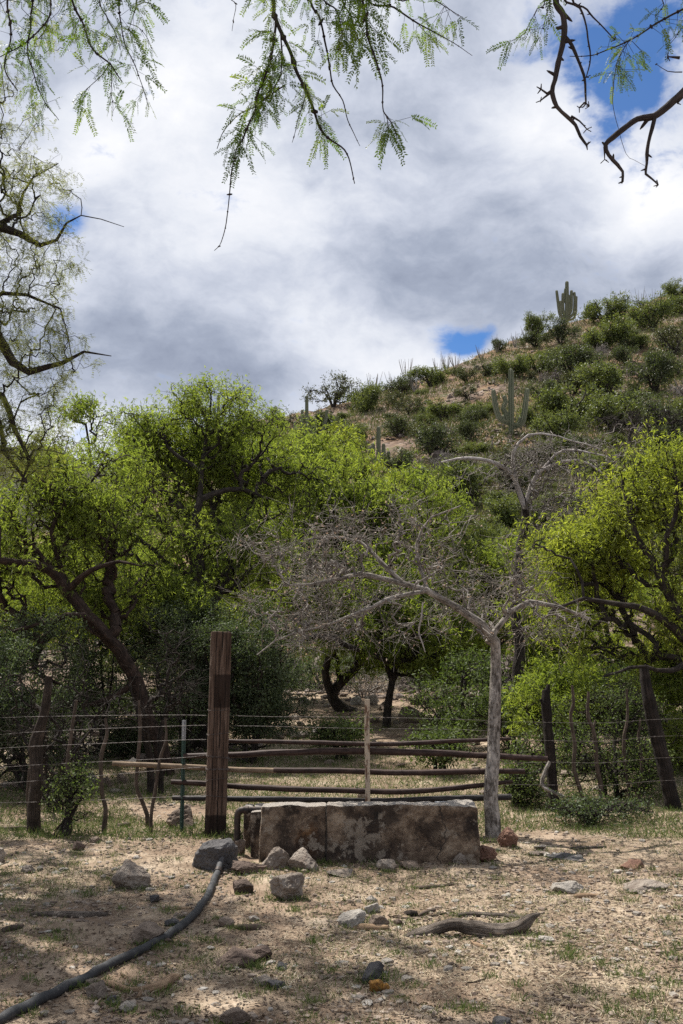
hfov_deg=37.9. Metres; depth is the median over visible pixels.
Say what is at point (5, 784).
rock
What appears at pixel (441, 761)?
leafy shrub
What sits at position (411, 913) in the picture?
bark piece
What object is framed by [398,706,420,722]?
rock
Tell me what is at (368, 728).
barbed wire
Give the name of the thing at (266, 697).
hackberry shrub
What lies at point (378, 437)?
saguaro cactus
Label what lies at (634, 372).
hillside bush
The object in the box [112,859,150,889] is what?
rock
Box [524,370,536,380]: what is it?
hillside bush
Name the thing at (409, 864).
rock
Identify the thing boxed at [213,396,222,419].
saguaro cactus
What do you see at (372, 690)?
bare shrub
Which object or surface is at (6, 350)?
mesquite tree
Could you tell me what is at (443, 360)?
ocotillo
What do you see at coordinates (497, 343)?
hillside bush
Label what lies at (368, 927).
dead branch
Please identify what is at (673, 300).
hillside bush
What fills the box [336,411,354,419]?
hillside bush
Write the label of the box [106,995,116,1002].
rock
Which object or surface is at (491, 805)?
bare tree
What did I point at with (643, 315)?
hillside bush
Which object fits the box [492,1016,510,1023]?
rock
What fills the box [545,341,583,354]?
hillside bush
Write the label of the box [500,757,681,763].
barbed wire
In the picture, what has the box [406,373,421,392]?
ocotillo
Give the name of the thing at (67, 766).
fence stake
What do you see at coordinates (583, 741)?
barbed wire
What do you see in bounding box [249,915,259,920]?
rock
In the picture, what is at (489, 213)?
sky
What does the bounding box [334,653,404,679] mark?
leafy shrub
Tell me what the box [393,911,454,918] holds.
dead branch
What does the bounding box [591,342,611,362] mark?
hillside bush
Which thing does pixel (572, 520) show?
hillside bush
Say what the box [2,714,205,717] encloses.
barbed wire
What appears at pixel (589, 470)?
hillside bush
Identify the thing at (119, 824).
dead branch
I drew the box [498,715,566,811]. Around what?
leafy shrub
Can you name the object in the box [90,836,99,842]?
rock
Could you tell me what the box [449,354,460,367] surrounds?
ocotillo
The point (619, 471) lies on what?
hillside bush
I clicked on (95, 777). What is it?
rock
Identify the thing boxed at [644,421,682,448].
hillside bush
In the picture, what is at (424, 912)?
bark piece
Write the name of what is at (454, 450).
hillside bush
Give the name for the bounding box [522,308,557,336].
hillside bush
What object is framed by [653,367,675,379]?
hillside bush
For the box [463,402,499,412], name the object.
hillside bush
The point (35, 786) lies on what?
fence post
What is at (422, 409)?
hillside bush
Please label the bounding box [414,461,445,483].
hillside bush
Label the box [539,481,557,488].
hillside bush
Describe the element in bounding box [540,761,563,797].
broken branch
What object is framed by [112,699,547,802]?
pole gate
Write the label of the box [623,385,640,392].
hillside bush
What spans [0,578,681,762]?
stony rubble
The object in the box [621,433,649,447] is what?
hillside bush
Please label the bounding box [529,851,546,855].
rock
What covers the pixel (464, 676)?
leafy shrub
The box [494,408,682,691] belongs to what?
mesquite tree
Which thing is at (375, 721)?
rock
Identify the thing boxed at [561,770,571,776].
rock
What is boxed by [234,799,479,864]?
concrete trough
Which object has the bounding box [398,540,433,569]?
hillside bush
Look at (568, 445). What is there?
hillside bush
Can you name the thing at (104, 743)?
barbed wire
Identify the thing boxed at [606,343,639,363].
hillside bush
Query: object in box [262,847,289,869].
rock
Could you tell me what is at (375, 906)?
rock
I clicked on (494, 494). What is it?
hillside bush
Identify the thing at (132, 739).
hackberry shrub
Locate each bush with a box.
[258,405,310,427]
[296,404,344,432]
[300,369,361,407]
[318,416,365,434]
[324,547,354,574]
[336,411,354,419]
[337,422,371,441]
[338,378,384,413]
[340,437,371,452]
[375,412,419,437]
[375,446,418,471]
[379,373,417,397]
[381,388,421,407]
[381,412,397,419]
[389,394,426,415]
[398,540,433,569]
[402,418,468,457]
[403,362,453,387]
[404,420,448,439]
[412,388,427,394]
[414,409,436,424]
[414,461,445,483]
[419,404,430,413]
[422,394,466,419]
[428,449,454,469]
[432,452,509,502]
[445,446,463,455]
[449,365,464,374]
[451,383,477,399]
[451,413,468,422]
[451,414,487,441]
[451,455,478,465]
[454,364,479,382]
[454,514,511,527]
[456,440,497,453]
[458,400,471,409]
[460,403,492,422]
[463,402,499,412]
[471,354,500,376]
[477,486,524,504]
[477,491,553,528]
[479,459,533,490]
[480,471,497,485]
[485,441,546,462]
[490,352,531,376]
[491,338,506,351]
[515,402,558,424]
[516,329,553,346]
[517,443,574,471]
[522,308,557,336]
[522,345,562,372]
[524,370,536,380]
[524,377,561,397]
[529,380,603,417]
[529,403,595,440]
[529,511,564,524]
[535,438,565,452]
[536,336,609,377]
[536,367,564,383]
[537,491,594,509]
[538,314,582,344]
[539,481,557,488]
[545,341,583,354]
[551,432,607,454]
[554,510,590,531]
[558,366,597,393]
[558,452,603,467]
[565,358,627,394]
[570,468,592,478]
[572,288,634,324]
[574,493,610,507]
[576,310,640,347]
[576,446,635,471]
[581,402,682,447]
[582,384,650,431]
[586,388,610,401]
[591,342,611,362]
[596,431,625,446]
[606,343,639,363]
[608,464,643,475]
[611,525,672,540]
[613,549,673,575]
[617,387,667,406]
[618,335,638,346]
[619,444,682,480]
[620,338,682,392]
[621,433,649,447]
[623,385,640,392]
[625,333,656,347]
[625,362,646,376]
[626,290,681,329]
[630,326,642,336]
[635,389,682,437]
[644,318,682,354]
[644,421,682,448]
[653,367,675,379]
[659,290,682,313]
[660,275,682,297]
[665,328,682,338]
[666,396,682,409]
[668,378,682,399]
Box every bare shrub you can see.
[0,638,145,813]
[82,597,209,793]
[300,658,420,698]
[392,688,467,708]
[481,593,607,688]
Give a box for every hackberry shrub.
[0,602,105,790]
[25,600,202,761]
[111,593,251,761]
[180,591,322,763]
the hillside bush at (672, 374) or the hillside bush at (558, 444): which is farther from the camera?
the hillside bush at (672, 374)
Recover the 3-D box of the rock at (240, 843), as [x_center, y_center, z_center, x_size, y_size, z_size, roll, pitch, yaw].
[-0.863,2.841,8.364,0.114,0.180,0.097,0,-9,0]
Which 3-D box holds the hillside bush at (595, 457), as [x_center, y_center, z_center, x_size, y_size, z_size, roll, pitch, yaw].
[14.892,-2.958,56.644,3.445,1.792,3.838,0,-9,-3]
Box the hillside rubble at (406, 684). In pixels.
[0,296,681,704]
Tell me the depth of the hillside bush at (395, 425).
80.63 m
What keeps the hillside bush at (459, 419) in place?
on the ground at (382, 734)
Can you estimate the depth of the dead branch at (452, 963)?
5.35 m
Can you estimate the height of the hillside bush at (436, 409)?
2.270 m
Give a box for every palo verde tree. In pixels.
[315,418,432,596]
[393,476,541,685]
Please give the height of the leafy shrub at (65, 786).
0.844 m
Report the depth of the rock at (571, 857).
8.37 m
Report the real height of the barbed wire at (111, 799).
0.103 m
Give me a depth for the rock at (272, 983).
4.95 m
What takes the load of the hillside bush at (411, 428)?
on the ground at (382, 734)
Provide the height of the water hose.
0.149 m
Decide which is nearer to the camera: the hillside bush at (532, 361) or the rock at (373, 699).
the rock at (373, 699)
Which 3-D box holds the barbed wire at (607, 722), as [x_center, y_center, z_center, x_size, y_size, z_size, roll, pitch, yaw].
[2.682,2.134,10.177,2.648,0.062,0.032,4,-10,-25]
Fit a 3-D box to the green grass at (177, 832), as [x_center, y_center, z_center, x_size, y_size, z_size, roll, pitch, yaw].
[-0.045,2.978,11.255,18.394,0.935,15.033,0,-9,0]
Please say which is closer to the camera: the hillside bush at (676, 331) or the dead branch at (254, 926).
the dead branch at (254, 926)
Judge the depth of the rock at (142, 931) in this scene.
5.76 m
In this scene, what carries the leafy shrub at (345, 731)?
on the ground at (382, 734)
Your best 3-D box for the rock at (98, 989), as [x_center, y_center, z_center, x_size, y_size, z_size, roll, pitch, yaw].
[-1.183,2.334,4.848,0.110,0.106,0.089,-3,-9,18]
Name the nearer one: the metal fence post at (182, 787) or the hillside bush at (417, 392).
the metal fence post at (182, 787)
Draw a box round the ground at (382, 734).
[0,296,682,1023]
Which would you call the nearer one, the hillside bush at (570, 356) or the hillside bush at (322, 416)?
the hillside bush at (322, 416)
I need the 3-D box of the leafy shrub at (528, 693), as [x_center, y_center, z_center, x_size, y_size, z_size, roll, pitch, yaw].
[2.986,2.725,14.038,1.712,1.748,2.363,-6,-10,33]
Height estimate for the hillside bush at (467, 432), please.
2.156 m
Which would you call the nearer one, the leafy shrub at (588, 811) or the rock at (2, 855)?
the rock at (2, 855)
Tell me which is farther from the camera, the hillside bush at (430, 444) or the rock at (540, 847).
the hillside bush at (430, 444)
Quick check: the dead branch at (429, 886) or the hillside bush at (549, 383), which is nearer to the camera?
the dead branch at (429, 886)
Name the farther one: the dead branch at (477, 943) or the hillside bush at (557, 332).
the hillside bush at (557, 332)
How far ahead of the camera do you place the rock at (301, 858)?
7.73 m
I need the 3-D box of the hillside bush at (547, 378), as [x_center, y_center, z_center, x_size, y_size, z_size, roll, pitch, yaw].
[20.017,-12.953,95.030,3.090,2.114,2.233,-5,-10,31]
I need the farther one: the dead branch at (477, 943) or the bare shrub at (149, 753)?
the bare shrub at (149, 753)
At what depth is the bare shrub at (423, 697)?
21.68 m
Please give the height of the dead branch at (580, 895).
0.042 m
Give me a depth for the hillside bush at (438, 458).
63.27 m
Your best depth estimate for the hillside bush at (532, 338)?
119.38 m
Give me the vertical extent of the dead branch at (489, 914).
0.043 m
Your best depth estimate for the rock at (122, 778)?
12.88 m
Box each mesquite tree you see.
[0,0,123,492]
[0,0,682,250]
[0,396,188,775]
[0,514,188,675]
[16,365,349,749]
[135,478,348,681]
[218,409,485,711]
[306,549,511,727]
[438,527,611,685]
[475,569,682,715]
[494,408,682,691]
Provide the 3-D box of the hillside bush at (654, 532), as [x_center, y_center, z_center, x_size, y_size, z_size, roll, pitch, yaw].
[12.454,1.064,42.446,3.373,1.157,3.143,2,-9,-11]
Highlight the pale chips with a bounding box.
[0,794,682,1023]
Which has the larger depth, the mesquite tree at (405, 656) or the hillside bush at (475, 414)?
the hillside bush at (475, 414)
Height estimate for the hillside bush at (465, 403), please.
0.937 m
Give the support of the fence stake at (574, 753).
on the ground at (382, 734)
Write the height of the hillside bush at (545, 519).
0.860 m
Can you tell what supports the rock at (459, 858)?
on the ground at (382, 734)
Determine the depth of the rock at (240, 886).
6.99 m
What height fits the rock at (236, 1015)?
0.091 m
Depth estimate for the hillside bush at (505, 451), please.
59.04 m
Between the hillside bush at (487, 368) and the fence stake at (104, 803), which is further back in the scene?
the hillside bush at (487, 368)
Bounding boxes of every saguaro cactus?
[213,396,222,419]
[293,395,328,439]
[369,426,390,461]
[491,368,528,434]
[555,281,577,322]
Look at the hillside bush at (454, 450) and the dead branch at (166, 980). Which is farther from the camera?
the hillside bush at (454, 450)
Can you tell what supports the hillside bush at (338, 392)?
on the ground at (382, 734)
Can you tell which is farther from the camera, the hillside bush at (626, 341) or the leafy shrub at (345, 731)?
the hillside bush at (626, 341)
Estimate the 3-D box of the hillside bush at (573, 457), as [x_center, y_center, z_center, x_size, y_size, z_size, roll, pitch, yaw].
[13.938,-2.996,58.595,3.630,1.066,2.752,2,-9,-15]
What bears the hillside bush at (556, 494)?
on the ground at (382, 734)
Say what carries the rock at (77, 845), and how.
on the ground at (382, 734)
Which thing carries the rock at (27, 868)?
on the ground at (382, 734)
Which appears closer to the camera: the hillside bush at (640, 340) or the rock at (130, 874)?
the rock at (130, 874)
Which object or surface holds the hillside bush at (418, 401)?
on the ground at (382, 734)
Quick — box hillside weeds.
[2,296,682,708]
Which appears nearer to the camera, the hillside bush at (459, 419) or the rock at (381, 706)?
the rock at (381, 706)
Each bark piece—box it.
[404,910,417,916]
[417,909,435,916]
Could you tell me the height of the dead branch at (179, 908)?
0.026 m
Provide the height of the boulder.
0.342 m
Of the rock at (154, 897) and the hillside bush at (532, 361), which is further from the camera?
the hillside bush at (532, 361)
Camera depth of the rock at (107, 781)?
12.60 m
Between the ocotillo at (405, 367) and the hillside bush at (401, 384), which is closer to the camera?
the hillside bush at (401, 384)
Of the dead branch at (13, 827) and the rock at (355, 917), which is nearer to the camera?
the rock at (355, 917)
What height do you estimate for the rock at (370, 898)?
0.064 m
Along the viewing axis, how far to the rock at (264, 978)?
5.02 m
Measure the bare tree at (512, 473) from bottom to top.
5.636 m
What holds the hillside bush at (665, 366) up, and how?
on the ground at (382, 734)
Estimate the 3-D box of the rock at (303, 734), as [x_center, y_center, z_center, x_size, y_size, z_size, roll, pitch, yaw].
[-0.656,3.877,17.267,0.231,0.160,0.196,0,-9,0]
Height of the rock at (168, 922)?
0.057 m
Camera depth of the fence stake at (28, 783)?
9.78 m
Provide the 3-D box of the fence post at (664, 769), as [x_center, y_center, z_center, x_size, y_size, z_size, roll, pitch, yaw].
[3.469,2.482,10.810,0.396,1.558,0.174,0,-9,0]
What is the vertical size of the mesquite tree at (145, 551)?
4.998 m
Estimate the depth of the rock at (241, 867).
7.61 m
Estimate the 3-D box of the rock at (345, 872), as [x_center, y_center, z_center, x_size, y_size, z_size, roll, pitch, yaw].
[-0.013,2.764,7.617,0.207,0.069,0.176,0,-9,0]
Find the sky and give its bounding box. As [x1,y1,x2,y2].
[0,0,682,477]
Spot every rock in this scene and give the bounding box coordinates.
[0,847,4,862]
[1,781,8,787]
[8,781,26,788]
[21,865,35,873]
[72,840,84,850]
[82,977,100,985]
[84,773,96,786]
[84,980,108,999]
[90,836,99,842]
[103,776,111,786]
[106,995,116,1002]
[108,788,121,792]
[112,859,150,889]
[117,773,127,783]
[119,1000,135,1012]
[127,921,164,944]
[128,757,135,767]
[149,894,159,902]
[164,918,178,925]
[166,804,193,828]
[215,946,260,968]
[218,916,234,926]
[218,1007,251,1023]
[231,860,266,873]
[232,878,253,893]
[235,839,245,854]
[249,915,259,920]
[251,945,271,959]
[253,974,272,985]
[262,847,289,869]
[267,979,285,989]
[269,872,304,900]
[276,960,286,969]
[287,847,318,871]
[291,714,298,719]
[298,731,309,737]
[324,759,333,763]
[326,868,352,877]
[336,909,365,927]
[350,696,360,704]
[362,961,383,983]
[364,694,377,704]
[364,903,379,913]
[366,895,377,901]
[368,914,388,926]
[370,717,379,722]
[375,859,396,871]
[378,701,392,710]
[394,919,401,925]
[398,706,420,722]
[399,860,418,869]
[420,1005,434,1010]
[430,450,445,458]
[453,853,466,864]
[480,845,496,861]
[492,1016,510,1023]
[497,826,518,847]
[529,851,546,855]
[534,845,545,849]
[535,935,554,941]
[544,852,585,861]
[550,880,583,893]
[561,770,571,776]
[620,859,643,869]
[622,879,669,892]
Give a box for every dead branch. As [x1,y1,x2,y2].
[1,826,26,830]
[1,924,23,931]
[29,911,107,917]
[104,973,179,997]
[117,822,130,826]
[161,907,191,909]
[235,924,260,929]
[353,923,387,930]
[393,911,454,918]
[413,883,453,888]
[447,962,457,966]
[458,911,524,919]
[467,973,486,982]
[469,940,487,948]
[487,896,505,898]
[569,846,606,848]
[573,893,597,897]
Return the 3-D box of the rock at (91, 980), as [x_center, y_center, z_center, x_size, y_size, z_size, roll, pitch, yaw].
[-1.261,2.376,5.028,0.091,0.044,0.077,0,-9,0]
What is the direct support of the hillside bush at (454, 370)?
on the ground at (382, 734)
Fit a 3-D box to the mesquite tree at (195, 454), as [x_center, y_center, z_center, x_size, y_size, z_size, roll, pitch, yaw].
[-3.075,0.782,17.475,6.488,6.664,6.062,0,-9,0]
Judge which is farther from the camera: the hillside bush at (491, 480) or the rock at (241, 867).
the hillside bush at (491, 480)
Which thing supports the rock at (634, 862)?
on the ground at (382, 734)
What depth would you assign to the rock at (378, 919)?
6.10 m
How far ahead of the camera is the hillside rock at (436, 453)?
67.05 m
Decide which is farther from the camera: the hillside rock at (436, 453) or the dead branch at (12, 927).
the hillside rock at (436, 453)
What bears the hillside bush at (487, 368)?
on the ground at (382, 734)
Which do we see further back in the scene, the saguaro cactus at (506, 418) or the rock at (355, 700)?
the saguaro cactus at (506, 418)
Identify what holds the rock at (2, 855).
on the ground at (382, 734)
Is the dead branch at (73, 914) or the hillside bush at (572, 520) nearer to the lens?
the dead branch at (73, 914)
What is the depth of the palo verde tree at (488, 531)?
25.34 m
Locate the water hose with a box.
[0,856,223,1023]
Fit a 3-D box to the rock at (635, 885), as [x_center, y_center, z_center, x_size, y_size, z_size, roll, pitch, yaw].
[2.194,2.690,7.164,0.338,0.089,0.287,0,-9,0]
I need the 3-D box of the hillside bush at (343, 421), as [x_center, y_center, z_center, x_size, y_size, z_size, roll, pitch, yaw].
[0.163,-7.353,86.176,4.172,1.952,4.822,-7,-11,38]
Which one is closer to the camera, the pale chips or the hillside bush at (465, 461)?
the pale chips
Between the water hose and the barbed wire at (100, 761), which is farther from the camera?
the barbed wire at (100, 761)
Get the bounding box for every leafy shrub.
[12,678,134,730]
[39,751,106,839]
[121,676,250,732]
[259,641,371,691]
[298,709,380,758]
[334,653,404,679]
[372,640,510,687]
[392,642,510,744]
[397,715,479,768]
[442,660,539,760]
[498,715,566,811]
[501,643,629,766]
[522,778,660,826]
[528,672,677,801]
[529,659,682,740]
[535,654,657,752]
[638,645,682,774]
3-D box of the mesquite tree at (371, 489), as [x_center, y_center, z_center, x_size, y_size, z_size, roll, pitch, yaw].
[0.178,1.000,20.360,5.526,6.586,4.702,3,-9,-21]
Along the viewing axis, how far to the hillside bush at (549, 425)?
65.46 m
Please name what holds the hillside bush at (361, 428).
on the ground at (382, 734)
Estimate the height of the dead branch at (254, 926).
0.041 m
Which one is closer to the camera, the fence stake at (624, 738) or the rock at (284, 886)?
the rock at (284, 886)
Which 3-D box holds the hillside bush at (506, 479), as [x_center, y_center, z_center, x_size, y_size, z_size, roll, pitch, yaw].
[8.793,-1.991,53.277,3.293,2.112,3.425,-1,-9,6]
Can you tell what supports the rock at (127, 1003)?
on the ground at (382, 734)
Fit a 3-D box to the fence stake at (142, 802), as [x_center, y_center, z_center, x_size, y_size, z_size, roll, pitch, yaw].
[-1.974,2.525,9.922,0.170,1.280,0.049,0,-9,0]
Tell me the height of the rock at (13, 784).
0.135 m
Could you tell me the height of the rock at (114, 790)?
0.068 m
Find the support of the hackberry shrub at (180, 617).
on the ground at (382, 734)
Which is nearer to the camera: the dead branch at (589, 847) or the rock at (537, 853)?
the rock at (537, 853)
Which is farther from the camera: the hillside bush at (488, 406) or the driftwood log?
the hillside bush at (488, 406)
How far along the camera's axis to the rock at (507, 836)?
8.83 m
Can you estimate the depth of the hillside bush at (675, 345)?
104.09 m
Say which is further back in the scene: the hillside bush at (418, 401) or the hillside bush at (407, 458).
the hillside bush at (418, 401)
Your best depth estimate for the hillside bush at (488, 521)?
45.83 m
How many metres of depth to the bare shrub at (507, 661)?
19.04 m
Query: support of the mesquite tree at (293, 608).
on the ground at (382, 734)
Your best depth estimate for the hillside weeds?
79.28 m
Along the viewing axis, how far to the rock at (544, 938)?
5.75 m
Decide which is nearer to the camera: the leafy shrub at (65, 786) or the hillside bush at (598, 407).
the leafy shrub at (65, 786)
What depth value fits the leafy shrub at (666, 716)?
16.28 m
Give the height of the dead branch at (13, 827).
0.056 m
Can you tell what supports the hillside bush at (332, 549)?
on the ground at (382, 734)
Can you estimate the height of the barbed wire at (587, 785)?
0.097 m
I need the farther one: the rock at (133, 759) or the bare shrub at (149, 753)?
the rock at (133, 759)
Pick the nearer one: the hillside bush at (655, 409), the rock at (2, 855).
the rock at (2, 855)
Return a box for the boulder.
[192,838,237,870]
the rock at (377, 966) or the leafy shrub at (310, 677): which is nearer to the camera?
the rock at (377, 966)
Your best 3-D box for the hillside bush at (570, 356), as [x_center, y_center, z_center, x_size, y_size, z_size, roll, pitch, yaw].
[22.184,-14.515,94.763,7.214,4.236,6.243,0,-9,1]
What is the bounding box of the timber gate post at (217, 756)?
[204,631,231,836]
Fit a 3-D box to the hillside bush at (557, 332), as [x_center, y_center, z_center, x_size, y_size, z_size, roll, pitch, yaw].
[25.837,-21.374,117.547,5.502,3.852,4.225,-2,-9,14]
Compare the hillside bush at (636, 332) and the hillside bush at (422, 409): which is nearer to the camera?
the hillside bush at (422, 409)
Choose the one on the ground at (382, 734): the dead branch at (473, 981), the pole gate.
the dead branch at (473, 981)
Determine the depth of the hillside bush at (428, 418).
83.73 m
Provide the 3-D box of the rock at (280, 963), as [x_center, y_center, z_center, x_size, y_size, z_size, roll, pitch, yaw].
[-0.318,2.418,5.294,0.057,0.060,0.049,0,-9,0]
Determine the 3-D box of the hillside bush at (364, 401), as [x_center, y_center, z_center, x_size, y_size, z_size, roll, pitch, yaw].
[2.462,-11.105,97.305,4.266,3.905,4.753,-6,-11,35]
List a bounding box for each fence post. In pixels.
[26,676,51,832]
[180,720,185,831]
[540,684,559,811]
[640,668,681,810]
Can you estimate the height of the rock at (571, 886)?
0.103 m
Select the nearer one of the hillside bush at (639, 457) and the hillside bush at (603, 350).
the hillside bush at (639, 457)
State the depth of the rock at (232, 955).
5.34 m
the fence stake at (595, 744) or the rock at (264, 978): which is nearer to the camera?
the rock at (264, 978)
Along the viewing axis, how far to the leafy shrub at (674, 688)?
13.04 m
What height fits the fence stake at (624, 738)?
1.300 m
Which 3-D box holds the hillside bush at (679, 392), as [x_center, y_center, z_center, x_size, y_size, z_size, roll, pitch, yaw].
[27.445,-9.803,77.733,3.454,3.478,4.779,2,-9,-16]
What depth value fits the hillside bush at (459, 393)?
91.64 m
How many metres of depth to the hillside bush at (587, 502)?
48.48 m
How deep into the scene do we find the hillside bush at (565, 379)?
85.44 m
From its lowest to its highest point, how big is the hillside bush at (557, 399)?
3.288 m
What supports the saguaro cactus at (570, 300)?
on the ground at (382, 734)
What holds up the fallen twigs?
on the ground at (382, 734)
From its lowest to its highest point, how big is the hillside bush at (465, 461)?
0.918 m
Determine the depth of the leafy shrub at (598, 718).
14.51 m
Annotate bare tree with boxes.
[211,472,625,837]
[435,405,654,737]
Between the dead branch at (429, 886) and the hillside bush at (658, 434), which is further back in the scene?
the hillside bush at (658, 434)
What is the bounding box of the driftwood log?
[404,912,540,936]
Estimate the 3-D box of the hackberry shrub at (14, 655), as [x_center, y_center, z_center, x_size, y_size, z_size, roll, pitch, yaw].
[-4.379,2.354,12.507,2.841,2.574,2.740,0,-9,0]
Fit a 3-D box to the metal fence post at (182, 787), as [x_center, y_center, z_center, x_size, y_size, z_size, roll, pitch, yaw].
[-1.521,2.633,9.515,0.040,1.261,0.038,0,-9,0]
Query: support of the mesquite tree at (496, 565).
on the ground at (382, 734)
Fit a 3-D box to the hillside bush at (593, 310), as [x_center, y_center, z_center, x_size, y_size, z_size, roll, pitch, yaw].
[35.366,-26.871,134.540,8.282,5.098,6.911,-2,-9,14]
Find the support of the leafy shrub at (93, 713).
on the ground at (382, 734)
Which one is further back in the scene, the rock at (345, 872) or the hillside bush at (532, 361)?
the hillside bush at (532, 361)
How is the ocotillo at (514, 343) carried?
on the ground at (382, 734)
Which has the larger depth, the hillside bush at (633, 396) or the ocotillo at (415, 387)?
the ocotillo at (415, 387)
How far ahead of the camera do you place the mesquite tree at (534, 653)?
17.61 m
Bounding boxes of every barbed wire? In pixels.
[0,725,202,734]
[0,755,202,767]
[0,767,201,783]
[0,794,203,802]
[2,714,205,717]
[10,738,205,747]
[229,715,490,720]
[233,725,490,730]
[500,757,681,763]
[504,718,682,723]
[504,780,682,785]
[516,735,682,741]
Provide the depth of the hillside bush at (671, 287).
148.57 m
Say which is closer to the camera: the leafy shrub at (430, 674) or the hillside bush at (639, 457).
the leafy shrub at (430, 674)
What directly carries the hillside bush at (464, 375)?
on the ground at (382, 734)
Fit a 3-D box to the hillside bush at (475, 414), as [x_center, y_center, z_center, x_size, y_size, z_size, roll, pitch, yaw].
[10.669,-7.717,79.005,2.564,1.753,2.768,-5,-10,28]
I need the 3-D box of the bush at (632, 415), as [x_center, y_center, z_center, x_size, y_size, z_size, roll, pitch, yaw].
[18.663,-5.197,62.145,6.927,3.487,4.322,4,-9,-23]
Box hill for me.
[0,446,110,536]
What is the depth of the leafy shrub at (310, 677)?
26.59 m
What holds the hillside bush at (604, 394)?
on the ground at (382, 734)
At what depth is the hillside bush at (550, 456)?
58.13 m
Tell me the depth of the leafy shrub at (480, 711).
14.77 m
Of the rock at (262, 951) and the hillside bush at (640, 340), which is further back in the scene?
the hillside bush at (640, 340)
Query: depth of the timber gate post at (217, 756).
9.35 m
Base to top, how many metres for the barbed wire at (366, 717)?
0.066 m
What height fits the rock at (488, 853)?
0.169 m
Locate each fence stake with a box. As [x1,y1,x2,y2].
[26,768,29,825]
[65,700,77,831]
[99,718,108,832]
[134,700,148,825]
[149,718,167,832]
[569,685,583,800]
[586,691,602,805]
[622,689,631,798]
[637,718,643,802]
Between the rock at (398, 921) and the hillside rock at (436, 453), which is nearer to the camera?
the rock at (398, 921)
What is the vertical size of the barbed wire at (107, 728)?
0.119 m
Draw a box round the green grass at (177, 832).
[0,717,682,1023]
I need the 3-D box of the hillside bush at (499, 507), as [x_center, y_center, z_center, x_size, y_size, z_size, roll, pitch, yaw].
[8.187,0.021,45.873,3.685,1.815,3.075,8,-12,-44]
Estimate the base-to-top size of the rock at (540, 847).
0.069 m
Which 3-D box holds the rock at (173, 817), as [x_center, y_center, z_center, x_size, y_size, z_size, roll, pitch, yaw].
[-1.573,3.029,9.767,0.286,0.312,0.243,0,-9,0]
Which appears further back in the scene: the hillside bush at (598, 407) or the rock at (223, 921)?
the hillside bush at (598, 407)
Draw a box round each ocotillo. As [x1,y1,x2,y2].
[399,360,412,381]
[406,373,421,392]
[440,353,450,369]
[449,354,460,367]
[511,332,521,346]
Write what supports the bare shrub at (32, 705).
on the ground at (382, 734)
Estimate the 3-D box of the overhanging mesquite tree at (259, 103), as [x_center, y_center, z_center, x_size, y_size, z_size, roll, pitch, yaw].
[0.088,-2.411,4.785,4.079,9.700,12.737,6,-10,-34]
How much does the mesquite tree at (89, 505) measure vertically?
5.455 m
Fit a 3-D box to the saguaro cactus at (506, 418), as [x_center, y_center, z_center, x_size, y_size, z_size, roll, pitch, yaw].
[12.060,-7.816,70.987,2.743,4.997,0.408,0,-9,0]
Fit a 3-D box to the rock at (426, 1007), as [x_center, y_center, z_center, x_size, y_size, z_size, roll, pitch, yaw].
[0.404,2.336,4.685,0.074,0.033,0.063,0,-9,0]
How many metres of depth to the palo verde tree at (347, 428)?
29.86 m
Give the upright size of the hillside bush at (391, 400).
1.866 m
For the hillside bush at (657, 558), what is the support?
on the ground at (382, 734)
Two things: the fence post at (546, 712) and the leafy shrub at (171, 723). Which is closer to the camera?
the fence post at (546, 712)
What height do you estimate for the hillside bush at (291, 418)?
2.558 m
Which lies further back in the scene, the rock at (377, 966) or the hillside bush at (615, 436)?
the hillside bush at (615, 436)
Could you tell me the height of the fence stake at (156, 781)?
1.116 m
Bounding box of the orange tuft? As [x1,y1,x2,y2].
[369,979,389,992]
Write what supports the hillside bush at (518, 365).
on the ground at (382, 734)
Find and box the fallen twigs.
[0,766,682,1023]
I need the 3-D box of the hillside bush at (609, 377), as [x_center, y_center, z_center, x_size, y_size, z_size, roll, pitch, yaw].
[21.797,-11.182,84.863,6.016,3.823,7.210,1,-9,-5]
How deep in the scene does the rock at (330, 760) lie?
14.60 m
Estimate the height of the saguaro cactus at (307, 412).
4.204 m
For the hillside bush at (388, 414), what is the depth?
90.39 m

